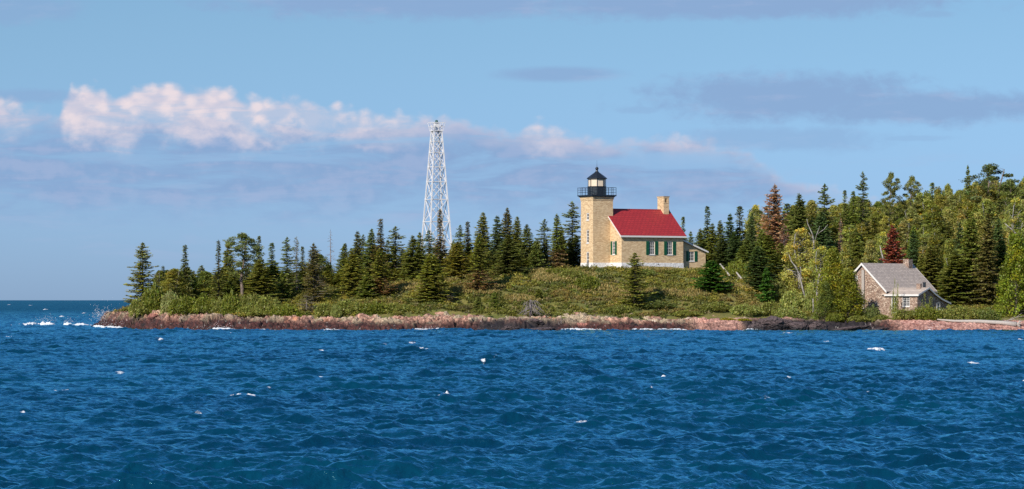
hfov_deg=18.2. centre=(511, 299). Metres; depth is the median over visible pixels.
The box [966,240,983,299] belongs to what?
aspen tree
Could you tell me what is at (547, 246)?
spruce tree
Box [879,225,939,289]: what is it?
spruce tree
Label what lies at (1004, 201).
tree
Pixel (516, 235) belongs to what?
spruce tree
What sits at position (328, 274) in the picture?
spruce tree
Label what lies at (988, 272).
spruce tree
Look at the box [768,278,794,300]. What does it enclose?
bush
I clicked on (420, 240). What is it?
spruce tree
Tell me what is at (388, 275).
spruce tree
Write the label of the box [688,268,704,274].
bush
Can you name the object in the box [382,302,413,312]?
bush
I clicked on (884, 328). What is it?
boulder
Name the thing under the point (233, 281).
aspen tree
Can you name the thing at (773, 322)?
boulder
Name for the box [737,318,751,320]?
bush
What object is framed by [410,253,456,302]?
spruce tree
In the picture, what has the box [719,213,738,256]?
spruce tree
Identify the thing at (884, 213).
aspen tree
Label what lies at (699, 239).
spruce tree
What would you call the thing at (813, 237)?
birch tree
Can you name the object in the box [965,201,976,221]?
aspen tree
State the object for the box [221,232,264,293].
pine tree
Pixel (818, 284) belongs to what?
birch tree
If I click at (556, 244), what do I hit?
spruce tree
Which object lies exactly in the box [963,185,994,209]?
aspen tree
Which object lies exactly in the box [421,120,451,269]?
lattice tower
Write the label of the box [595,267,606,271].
bush
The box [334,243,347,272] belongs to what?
spruce tree
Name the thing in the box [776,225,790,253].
spruce tree
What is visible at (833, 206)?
aspen tree
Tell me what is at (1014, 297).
cedar tree
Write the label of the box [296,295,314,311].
dead conifer
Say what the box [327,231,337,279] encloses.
snag
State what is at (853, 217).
spruce tree
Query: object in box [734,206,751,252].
spruce tree
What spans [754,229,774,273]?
spruce tree
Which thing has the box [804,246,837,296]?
birch tree
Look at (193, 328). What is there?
sea spray
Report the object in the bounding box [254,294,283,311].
bush
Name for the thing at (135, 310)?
bush
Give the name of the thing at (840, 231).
spruce tree
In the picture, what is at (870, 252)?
aspen tree
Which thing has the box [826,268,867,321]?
cedar tree
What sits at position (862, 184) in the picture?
spruce tree
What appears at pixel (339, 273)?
spruce tree
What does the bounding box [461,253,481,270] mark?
spruce tree
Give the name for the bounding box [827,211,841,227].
aspen tree
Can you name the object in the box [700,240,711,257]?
spruce tree
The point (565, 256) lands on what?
spruce tree
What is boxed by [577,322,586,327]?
boulder
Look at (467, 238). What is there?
spruce tree
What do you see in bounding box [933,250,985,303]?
spruce tree
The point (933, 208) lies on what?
aspen tree
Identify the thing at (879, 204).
aspen tree
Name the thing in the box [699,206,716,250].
spruce tree
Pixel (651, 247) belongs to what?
window
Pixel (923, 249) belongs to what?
aspen tree
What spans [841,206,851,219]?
aspen tree
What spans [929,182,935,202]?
spruce tree
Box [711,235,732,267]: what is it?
spruce tree
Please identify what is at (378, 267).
spruce tree
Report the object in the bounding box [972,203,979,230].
spruce tree
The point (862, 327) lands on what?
boulder
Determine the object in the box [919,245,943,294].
spruce tree
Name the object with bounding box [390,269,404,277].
spruce tree
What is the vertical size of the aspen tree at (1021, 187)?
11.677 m
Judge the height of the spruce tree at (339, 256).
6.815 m
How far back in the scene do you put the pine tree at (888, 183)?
495.76 m
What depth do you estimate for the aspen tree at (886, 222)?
486.63 m
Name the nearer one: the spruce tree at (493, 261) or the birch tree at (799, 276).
the birch tree at (799, 276)
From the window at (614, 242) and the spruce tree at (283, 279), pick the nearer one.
the spruce tree at (283, 279)
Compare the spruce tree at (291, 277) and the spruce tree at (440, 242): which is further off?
the spruce tree at (440, 242)
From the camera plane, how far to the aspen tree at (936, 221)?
476.18 m
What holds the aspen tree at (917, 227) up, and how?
on the terrain at (718, 314)
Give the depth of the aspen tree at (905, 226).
478.81 m
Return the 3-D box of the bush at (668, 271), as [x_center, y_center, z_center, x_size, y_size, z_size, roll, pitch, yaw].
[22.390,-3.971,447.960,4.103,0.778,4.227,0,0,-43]
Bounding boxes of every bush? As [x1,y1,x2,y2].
[128,296,149,317]
[140,280,165,314]
[159,289,178,313]
[166,294,197,315]
[193,294,214,313]
[208,296,222,313]
[219,288,242,314]
[235,305,266,316]
[239,292,266,309]
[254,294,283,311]
[267,302,303,316]
[314,301,342,315]
[329,304,341,317]
[333,298,361,314]
[354,300,392,314]
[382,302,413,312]
[454,304,474,310]
[543,267,570,273]
[558,268,588,278]
[573,273,599,291]
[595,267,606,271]
[605,304,634,313]
[638,300,677,307]
[642,269,658,275]
[662,269,682,273]
[673,309,703,316]
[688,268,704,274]
[697,301,732,310]
[716,266,733,275]
[726,258,754,276]
[728,303,765,315]
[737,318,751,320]
[759,299,785,315]
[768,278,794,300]
[773,305,807,319]
[779,288,804,309]
[802,281,815,311]
[825,312,844,321]
[846,315,870,321]
[863,304,881,321]
[871,314,890,320]
[889,291,898,319]
[892,282,898,319]
[893,308,916,319]
[910,304,941,320]
[921,292,932,307]
[935,304,962,321]
[956,305,982,319]
[973,306,1001,320]
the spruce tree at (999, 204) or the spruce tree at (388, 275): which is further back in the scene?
the spruce tree at (999, 204)
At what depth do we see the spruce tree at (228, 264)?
455.83 m
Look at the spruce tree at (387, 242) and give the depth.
463.93 m
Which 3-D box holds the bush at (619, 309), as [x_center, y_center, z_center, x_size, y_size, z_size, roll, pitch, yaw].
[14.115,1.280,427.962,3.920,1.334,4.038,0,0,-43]
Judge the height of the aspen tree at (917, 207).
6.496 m
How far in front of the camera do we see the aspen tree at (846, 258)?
451.61 m
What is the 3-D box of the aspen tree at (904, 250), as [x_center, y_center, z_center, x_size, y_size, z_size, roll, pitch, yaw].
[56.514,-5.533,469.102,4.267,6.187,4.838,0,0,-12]
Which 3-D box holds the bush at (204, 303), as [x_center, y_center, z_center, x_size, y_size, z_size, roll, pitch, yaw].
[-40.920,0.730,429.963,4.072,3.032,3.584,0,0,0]
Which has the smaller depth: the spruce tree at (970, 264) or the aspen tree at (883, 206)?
the spruce tree at (970, 264)
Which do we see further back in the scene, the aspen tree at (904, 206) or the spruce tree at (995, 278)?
the aspen tree at (904, 206)
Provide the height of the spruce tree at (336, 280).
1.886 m
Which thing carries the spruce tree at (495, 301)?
on the terrain at (718, 314)
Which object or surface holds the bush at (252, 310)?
on the terrain at (718, 314)
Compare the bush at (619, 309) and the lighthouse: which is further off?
the lighthouse
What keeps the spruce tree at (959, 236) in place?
on the terrain at (718, 314)
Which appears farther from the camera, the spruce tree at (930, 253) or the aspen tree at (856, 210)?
the aspen tree at (856, 210)
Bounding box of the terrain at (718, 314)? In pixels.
[223,269,1023,321]
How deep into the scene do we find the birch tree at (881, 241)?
459.61 m
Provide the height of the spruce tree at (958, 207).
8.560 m
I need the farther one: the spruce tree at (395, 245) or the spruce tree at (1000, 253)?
the spruce tree at (395, 245)
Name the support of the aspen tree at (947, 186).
on the terrain at (718, 314)
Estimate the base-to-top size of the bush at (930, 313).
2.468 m
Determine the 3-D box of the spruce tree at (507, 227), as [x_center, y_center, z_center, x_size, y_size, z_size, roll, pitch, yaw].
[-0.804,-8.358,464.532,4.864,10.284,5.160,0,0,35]
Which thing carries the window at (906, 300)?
in the stone cottage
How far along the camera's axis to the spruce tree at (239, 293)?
452.28 m
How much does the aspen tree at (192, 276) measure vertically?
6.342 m
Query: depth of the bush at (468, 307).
426.38 m
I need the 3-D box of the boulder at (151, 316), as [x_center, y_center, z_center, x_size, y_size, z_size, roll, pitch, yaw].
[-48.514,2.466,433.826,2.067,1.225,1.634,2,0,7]
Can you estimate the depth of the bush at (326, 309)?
426.27 m
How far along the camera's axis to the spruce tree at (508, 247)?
445.60 m
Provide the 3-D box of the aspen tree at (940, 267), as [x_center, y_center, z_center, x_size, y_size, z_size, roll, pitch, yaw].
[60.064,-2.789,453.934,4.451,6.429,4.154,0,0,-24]
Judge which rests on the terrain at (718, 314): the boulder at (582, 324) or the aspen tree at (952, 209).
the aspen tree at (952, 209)
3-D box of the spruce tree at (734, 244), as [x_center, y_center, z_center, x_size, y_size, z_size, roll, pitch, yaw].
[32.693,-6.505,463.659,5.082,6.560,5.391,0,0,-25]
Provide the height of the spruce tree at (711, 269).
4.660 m
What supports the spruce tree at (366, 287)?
on the terrain at (718, 314)
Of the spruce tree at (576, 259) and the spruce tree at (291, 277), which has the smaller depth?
the spruce tree at (291, 277)
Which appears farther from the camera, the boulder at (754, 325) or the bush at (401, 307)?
the bush at (401, 307)
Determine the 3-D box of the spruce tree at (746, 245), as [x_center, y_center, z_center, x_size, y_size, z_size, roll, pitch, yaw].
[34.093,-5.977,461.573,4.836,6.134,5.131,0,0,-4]
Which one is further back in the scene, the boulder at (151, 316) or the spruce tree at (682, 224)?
the spruce tree at (682, 224)
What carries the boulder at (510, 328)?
on the rocky shore
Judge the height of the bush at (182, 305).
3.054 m
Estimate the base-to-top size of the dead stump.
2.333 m
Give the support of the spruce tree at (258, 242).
on the terrain at (718, 314)
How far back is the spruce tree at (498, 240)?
458.68 m
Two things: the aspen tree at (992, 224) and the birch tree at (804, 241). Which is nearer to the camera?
the birch tree at (804, 241)
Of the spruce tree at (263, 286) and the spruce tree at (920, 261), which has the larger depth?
the spruce tree at (920, 261)
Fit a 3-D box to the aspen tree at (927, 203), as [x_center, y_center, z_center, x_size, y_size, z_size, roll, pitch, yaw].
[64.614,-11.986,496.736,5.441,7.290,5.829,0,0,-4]
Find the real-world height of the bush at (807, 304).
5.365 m
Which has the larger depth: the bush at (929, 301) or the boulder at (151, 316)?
the boulder at (151, 316)
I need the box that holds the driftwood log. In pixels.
[937,319,1021,326]
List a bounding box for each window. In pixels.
[610,241,616,254]
[646,241,657,254]
[664,241,675,254]
[686,251,696,261]
[902,297,909,306]
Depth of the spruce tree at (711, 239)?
469.80 m
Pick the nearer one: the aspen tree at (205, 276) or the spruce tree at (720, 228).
the aspen tree at (205, 276)
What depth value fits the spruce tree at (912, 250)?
459.77 m
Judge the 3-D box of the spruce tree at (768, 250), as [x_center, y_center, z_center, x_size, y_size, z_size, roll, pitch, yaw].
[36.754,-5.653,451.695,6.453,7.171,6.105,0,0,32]
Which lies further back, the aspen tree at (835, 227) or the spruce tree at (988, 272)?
the aspen tree at (835, 227)
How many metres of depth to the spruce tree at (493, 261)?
457.42 m
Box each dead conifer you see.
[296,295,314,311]
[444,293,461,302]
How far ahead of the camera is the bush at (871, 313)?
422.51 m
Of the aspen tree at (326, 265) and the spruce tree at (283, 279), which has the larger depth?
the aspen tree at (326, 265)
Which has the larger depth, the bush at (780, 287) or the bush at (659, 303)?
the bush at (780, 287)
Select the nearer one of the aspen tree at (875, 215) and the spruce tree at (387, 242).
the spruce tree at (387, 242)
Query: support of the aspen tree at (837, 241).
on the terrain at (718, 314)
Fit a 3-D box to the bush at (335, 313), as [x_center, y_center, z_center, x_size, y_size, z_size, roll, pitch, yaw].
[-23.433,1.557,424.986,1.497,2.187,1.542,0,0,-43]
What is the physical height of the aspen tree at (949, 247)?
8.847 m
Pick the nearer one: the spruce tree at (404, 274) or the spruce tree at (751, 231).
the spruce tree at (404, 274)
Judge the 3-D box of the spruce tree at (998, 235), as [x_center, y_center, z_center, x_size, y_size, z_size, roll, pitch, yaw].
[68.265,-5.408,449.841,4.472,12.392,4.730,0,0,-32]
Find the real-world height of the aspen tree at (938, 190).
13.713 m
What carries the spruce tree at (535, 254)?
on the terrain at (718, 314)
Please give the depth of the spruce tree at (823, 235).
465.75 m
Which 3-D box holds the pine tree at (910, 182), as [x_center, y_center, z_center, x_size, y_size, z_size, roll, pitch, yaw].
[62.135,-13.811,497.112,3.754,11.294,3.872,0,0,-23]
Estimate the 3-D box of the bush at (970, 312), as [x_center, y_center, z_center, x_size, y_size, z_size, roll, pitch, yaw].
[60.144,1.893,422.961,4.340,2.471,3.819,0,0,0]
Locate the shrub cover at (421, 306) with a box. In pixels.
[111,264,1023,318]
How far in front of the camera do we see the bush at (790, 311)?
424.11 m
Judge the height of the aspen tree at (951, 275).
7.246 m
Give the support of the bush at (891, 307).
on the terrain at (718, 314)
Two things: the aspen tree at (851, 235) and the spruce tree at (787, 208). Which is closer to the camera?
the aspen tree at (851, 235)
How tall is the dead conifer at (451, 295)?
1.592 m
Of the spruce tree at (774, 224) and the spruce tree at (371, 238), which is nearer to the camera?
the spruce tree at (371, 238)
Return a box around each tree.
[123,242,164,306]
[148,270,165,289]
[158,266,165,293]
[158,268,191,298]
[177,244,196,298]
[177,268,198,295]
[190,271,216,299]
[192,265,207,294]
[207,240,229,298]
[215,275,234,298]
[219,242,240,283]
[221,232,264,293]
[227,275,239,294]
[234,277,255,295]
[235,278,245,296]
[240,260,288,300]
[250,236,263,273]
[264,243,282,285]
[273,237,302,294]
[275,270,291,298]
[283,272,300,293]
[289,236,302,293]
[294,271,306,290]
[297,246,310,288]
[301,243,333,301]
[306,254,333,276]
[318,270,335,285]
[330,275,347,286]
[332,246,349,272]
[332,251,368,295]
[333,268,350,281]
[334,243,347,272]
[350,231,368,280]
[354,274,382,298]
[358,235,369,266]
[359,228,376,277]
[365,219,392,278]
[369,248,398,295]
[374,269,399,280]
[383,240,393,268]
[385,226,407,272]
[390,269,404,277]
[392,268,422,278]
[396,235,432,278]
[398,249,405,266]
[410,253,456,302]
[414,279,440,301]
[415,232,426,271]
[418,230,440,273]
[432,209,449,271]
[439,241,472,277]
[446,241,455,271]
[448,224,470,265]
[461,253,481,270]
[463,221,474,266]
[463,236,497,289]
[470,212,493,264]
[473,297,483,309]
[480,252,497,269]
[487,215,507,266]
[487,291,499,308]
[490,235,535,274]
[500,207,514,258]
[509,216,525,266]
[513,258,532,268]
[515,224,539,266]
[528,240,551,267]
[532,289,544,299]
[534,218,554,266]
[540,243,553,265]
[546,215,570,268]
[552,228,568,265]
[554,201,580,264]
[566,235,580,266]
[617,252,656,306]
[680,217,688,241]
[688,231,694,243]
[691,260,733,291]
[694,228,705,246]
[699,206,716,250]
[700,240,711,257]
[702,223,718,267]
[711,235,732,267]
[715,220,724,256]
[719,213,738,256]
[723,233,741,267]
[732,246,751,266]
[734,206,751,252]
[737,237,756,270]
[740,246,780,291]
[743,204,769,240]
[744,212,756,251]
[754,184,790,260]
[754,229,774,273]
[755,267,777,302]
[760,234,789,280]
[773,243,786,276]
[774,252,802,285]
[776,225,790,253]
[778,228,822,293]
[781,216,796,234]
[782,204,791,230]
[786,193,815,262]
[788,255,804,295]
[801,200,826,241]
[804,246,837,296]
[805,211,834,256]
[807,221,826,285]
[811,281,839,320]
[812,246,856,317]
[813,184,839,241]
[816,270,822,302]
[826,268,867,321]
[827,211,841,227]
[828,204,838,211]
[828,218,843,238]
[834,240,846,250]
[836,190,850,236]
[836,225,865,257]
[837,203,847,211]
[837,216,843,254]
[839,242,854,273]
[841,191,860,240]
[841,196,872,217]
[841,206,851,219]
[847,258,860,269]
[848,231,861,253]
[850,235,864,264]
[854,172,873,232]
[855,204,867,219]
[856,223,869,250]
[860,220,881,242]
[861,220,878,254]
[861,239,878,262]
[865,211,884,233]
[868,207,880,219]
[873,231,899,261]
[874,201,882,211]
[874,232,890,262]
[878,216,895,232]
[879,172,902,221]
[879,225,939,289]
[880,201,893,213]
[880,208,898,223]
[884,243,905,261]
[887,227,905,244]
[888,206,905,226]
[894,218,903,227]
[898,220,911,258]
[900,203,911,216]
[901,176,922,211]
[903,206,925,239]
[904,205,923,219]
[905,225,921,262]
[906,224,919,242]
[906,231,921,266]
[914,192,926,203]
[915,224,931,243]
[915,246,926,274]
[916,205,944,226]
[916,214,931,244]
[916,254,927,276]
[917,199,934,214]
[918,233,938,247]
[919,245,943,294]
[922,190,930,198]
[922,235,942,270]
[926,229,945,256]
[927,258,943,288]
[928,211,946,247]
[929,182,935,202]
[929,194,951,210]
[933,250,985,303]
[934,186,941,200]
[939,257,967,297]
[940,238,955,287]
[941,207,956,232]
[941,208,956,236]
[942,183,952,195]
[943,222,956,242]
[945,191,952,199]
[945,194,962,212]
[951,211,984,300]
[952,203,967,227]
[953,189,963,209]
[953,209,965,243]
[953,223,966,262]
[955,228,977,254]
[960,163,1019,206]
[960,195,968,207]
[961,220,968,246]
[962,165,971,196]
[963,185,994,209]
[964,213,1002,304]
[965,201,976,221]
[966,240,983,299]
[969,212,992,241]
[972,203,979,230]
[977,198,998,221]
[980,188,1000,209]
[982,248,998,299]
[984,202,997,228]
[987,220,995,249]
[990,180,999,189]
[991,217,1006,288]
[991,229,1023,317]
[993,241,1010,299]
[995,199,1010,223]
[996,179,1022,211]
[996,195,1012,212]
[996,198,1008,222]
[998,212,1008,223]
[999,197,1023,251]
[1005,228,1014,254]
[1009,268,1023,313]
[1013,176,1023,201]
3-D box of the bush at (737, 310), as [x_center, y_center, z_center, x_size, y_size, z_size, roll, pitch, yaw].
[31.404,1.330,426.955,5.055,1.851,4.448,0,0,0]
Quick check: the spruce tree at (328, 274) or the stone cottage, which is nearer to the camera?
the stone cottage
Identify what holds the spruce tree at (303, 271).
on the terrain at (718, 314)
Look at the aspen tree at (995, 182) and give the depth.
525.02 m
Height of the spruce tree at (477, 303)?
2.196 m
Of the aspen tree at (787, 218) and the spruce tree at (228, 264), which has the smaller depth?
the spruce tree at (228, 264)
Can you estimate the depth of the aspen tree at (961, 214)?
475.83 m
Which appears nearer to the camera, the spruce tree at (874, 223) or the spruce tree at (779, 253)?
the spruce tree at (779, 253)
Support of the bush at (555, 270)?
on the terrain at (718, 314)
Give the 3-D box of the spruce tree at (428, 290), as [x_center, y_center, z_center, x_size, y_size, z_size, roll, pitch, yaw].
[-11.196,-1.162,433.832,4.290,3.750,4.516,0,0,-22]
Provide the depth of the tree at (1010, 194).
499.36 m
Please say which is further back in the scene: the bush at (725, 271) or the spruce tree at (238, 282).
the spruce tree at (238, 282)
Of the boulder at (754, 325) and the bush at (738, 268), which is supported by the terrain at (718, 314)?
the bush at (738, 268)
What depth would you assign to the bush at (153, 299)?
436.09 m
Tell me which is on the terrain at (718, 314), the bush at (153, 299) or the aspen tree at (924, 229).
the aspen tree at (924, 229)
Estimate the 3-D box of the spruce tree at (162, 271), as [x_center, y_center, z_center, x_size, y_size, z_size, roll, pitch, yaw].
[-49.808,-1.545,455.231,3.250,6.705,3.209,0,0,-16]
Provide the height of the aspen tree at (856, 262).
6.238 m
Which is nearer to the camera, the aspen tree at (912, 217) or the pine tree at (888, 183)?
the aspen tree at (912, 217)
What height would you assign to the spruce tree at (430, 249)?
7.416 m
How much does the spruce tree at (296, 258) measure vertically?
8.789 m
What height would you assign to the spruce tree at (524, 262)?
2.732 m
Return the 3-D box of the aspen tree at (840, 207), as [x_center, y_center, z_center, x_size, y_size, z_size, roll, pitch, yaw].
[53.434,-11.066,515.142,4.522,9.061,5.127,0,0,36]
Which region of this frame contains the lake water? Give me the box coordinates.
[0,300,1023,488]
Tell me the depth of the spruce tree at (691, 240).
477.85 m
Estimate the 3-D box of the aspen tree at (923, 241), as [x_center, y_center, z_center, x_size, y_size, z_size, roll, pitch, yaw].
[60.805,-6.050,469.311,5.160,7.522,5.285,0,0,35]
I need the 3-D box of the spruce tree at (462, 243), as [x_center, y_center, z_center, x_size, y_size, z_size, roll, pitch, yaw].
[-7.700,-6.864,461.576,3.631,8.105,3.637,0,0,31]
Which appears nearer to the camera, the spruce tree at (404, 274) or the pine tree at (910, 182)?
the spruce tree at (404, 274)
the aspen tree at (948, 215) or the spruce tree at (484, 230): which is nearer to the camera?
the spruce tree at (484, 230)
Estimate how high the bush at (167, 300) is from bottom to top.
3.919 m
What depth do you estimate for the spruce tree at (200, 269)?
466.38 m
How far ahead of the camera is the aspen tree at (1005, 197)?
498.56 m
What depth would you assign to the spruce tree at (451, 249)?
465.02 m
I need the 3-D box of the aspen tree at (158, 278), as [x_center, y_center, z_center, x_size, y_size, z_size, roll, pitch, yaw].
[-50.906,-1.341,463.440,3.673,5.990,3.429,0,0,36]
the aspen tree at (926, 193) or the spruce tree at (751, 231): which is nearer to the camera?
the spruce tree at (751, 231)
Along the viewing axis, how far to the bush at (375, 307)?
426.73 m
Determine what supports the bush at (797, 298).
on the terrain at (718, 314)
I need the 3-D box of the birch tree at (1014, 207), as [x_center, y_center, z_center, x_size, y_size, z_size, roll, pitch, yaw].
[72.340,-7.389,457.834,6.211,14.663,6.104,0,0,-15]
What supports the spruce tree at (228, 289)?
on the terrain at (718, 314)
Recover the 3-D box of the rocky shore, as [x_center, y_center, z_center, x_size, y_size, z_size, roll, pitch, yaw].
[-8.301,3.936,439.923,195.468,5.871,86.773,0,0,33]
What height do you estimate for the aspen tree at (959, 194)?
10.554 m
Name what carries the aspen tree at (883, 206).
on the terrain at (718, 314)
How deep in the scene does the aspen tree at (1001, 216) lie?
481.05 m
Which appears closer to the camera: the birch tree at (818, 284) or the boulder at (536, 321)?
the boulder at (536, 321)
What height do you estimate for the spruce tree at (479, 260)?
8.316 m
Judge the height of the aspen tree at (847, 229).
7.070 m
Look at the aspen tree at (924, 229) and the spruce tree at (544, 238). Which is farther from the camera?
the aspen tree at (924, 229)
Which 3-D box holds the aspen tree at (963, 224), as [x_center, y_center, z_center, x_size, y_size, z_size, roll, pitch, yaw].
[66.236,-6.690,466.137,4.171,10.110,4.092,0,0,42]
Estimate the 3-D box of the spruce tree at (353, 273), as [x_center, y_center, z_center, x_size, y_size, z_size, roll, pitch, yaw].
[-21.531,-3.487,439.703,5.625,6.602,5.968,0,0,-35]
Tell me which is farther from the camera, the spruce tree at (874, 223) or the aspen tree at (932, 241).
the spruce tree at (874, 223)
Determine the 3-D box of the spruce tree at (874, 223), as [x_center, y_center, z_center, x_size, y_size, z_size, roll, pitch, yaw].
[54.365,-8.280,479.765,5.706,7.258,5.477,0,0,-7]
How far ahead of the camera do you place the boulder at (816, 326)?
413.03 m
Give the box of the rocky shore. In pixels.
[91,310,1023,330]
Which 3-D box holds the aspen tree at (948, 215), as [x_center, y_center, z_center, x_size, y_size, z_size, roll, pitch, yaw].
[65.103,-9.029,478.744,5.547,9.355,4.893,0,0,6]
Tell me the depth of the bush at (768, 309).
427.31 m
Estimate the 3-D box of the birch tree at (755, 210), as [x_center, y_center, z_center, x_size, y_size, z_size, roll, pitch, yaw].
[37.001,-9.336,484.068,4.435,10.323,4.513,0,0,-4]
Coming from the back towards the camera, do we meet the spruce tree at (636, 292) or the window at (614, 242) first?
the window at (614, 242)
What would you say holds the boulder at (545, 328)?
in the lake water
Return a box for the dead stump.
[519,300,545,316]
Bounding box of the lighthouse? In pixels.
[577,167,708,268]
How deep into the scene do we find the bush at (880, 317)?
420.17 m
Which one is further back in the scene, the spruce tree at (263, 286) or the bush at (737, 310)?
the spruce tree at (263, 286)
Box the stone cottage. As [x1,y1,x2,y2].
[850,259,950,317]
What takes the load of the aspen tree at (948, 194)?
on the terrain at (718, 314)
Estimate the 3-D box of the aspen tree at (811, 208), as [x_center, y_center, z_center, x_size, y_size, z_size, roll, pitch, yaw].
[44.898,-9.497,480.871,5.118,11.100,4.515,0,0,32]
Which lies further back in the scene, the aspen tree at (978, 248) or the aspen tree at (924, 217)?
the aspen tree at (924, 217)
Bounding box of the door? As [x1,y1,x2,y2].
[891,297,896,312]
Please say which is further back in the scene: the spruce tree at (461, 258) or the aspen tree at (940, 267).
the aspen tree at (940, 267)
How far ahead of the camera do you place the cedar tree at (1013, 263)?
428.37 m
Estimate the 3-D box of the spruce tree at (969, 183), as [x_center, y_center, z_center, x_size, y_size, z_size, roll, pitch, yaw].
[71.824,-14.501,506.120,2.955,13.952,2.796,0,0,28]
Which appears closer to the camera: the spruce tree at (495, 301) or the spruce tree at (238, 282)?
the spruce tree at (495, 301)
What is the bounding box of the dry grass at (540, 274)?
[362,265,753,301]
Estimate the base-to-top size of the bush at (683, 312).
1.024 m
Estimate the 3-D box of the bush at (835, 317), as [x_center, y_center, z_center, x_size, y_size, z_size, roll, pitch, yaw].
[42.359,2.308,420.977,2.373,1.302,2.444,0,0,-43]
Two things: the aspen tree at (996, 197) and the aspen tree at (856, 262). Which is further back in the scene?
the aspen tree at (996, 197)
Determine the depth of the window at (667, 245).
458.02 m
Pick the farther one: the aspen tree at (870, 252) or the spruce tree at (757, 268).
the aspen tree at (870, 252)
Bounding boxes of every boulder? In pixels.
[148,313,158,319]
[501,326,519,329]
[529,318,543,324]
[530,327,555,330]
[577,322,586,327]
[748,321,765,329]
[758,315,791,329]
[789,322,808,329]
[808,322,827,329]
[833,325,870,329]
[871,327,889,329]
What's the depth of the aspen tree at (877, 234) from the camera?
476.82 m
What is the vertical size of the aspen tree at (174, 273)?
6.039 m
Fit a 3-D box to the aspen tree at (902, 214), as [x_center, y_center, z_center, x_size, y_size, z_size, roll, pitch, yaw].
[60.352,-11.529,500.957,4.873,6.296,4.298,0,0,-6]
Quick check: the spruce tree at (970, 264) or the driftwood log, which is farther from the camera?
the spruce tree at (970, 264)
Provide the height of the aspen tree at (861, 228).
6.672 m
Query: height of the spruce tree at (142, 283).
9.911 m
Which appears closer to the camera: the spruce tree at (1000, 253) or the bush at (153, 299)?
the bush at (153, 299)
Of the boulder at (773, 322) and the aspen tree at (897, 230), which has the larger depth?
the aspen tree at (897, 230)
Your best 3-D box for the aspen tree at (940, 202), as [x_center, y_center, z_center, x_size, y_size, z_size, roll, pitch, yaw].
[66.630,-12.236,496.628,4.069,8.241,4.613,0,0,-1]
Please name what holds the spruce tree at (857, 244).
on the terrain at (718, 314)
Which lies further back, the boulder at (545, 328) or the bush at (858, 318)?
the bush at (858, 318)
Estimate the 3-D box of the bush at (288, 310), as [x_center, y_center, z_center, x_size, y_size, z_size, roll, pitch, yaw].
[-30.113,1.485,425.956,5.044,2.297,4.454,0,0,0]
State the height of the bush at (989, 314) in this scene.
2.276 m
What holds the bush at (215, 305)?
on the rocky shore
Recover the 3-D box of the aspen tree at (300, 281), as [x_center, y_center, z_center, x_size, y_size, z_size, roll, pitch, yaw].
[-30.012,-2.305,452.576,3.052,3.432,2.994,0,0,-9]
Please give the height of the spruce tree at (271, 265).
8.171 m
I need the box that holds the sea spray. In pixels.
[44,304,937,329]
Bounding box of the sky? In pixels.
[0,0,1023,299]
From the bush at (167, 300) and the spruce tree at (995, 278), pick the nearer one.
the bush at (167, 300)
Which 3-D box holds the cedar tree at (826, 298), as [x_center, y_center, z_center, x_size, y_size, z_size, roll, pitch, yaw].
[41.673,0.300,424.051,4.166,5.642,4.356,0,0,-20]
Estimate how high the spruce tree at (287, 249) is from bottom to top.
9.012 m
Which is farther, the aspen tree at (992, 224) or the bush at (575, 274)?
the aspen tree at (992, 224)
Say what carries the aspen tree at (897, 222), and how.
on the terrain at (718, 314)
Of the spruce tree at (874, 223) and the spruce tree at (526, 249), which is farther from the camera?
the spruce tree at (874, 223)
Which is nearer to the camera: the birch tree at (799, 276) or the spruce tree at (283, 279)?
the birch tree at (799, 276)
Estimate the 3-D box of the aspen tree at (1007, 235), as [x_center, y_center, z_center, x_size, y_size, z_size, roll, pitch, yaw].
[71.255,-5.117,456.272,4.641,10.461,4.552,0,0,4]
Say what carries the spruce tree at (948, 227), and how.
on the terrain at (718, 314)
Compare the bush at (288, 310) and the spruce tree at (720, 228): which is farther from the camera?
the spruce tree at (720, 228)
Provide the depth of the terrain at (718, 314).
431.37 m
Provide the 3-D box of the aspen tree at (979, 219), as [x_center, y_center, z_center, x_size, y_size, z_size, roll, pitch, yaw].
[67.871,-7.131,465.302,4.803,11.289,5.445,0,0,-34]
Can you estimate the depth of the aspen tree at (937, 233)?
464.70 m
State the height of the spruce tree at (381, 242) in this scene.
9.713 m
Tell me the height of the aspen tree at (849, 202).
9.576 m
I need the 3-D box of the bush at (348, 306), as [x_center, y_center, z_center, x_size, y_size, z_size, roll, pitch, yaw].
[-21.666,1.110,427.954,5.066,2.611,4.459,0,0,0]
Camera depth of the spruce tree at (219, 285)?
446.86 m
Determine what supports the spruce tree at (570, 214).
on the terrain at (718, 314)
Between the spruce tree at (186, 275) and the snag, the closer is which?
the spruce tree at (186, 275)
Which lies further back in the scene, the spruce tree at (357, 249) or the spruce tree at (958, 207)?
the spruce tree at (958, 207)
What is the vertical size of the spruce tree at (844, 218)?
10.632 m
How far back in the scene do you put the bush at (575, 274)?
442.24 m
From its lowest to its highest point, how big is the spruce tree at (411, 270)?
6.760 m
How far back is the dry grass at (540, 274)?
437.70 m
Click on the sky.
(166, 126)
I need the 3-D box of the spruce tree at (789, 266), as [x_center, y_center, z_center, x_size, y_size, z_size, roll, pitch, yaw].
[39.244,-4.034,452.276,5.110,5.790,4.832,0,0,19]
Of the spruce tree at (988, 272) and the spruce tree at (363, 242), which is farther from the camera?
the spruce tree at (363, 242)
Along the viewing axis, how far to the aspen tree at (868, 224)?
487.22 m
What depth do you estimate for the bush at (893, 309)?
424.34 m
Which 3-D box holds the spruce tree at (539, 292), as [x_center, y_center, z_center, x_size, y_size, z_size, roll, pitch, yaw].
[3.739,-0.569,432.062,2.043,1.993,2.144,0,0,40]

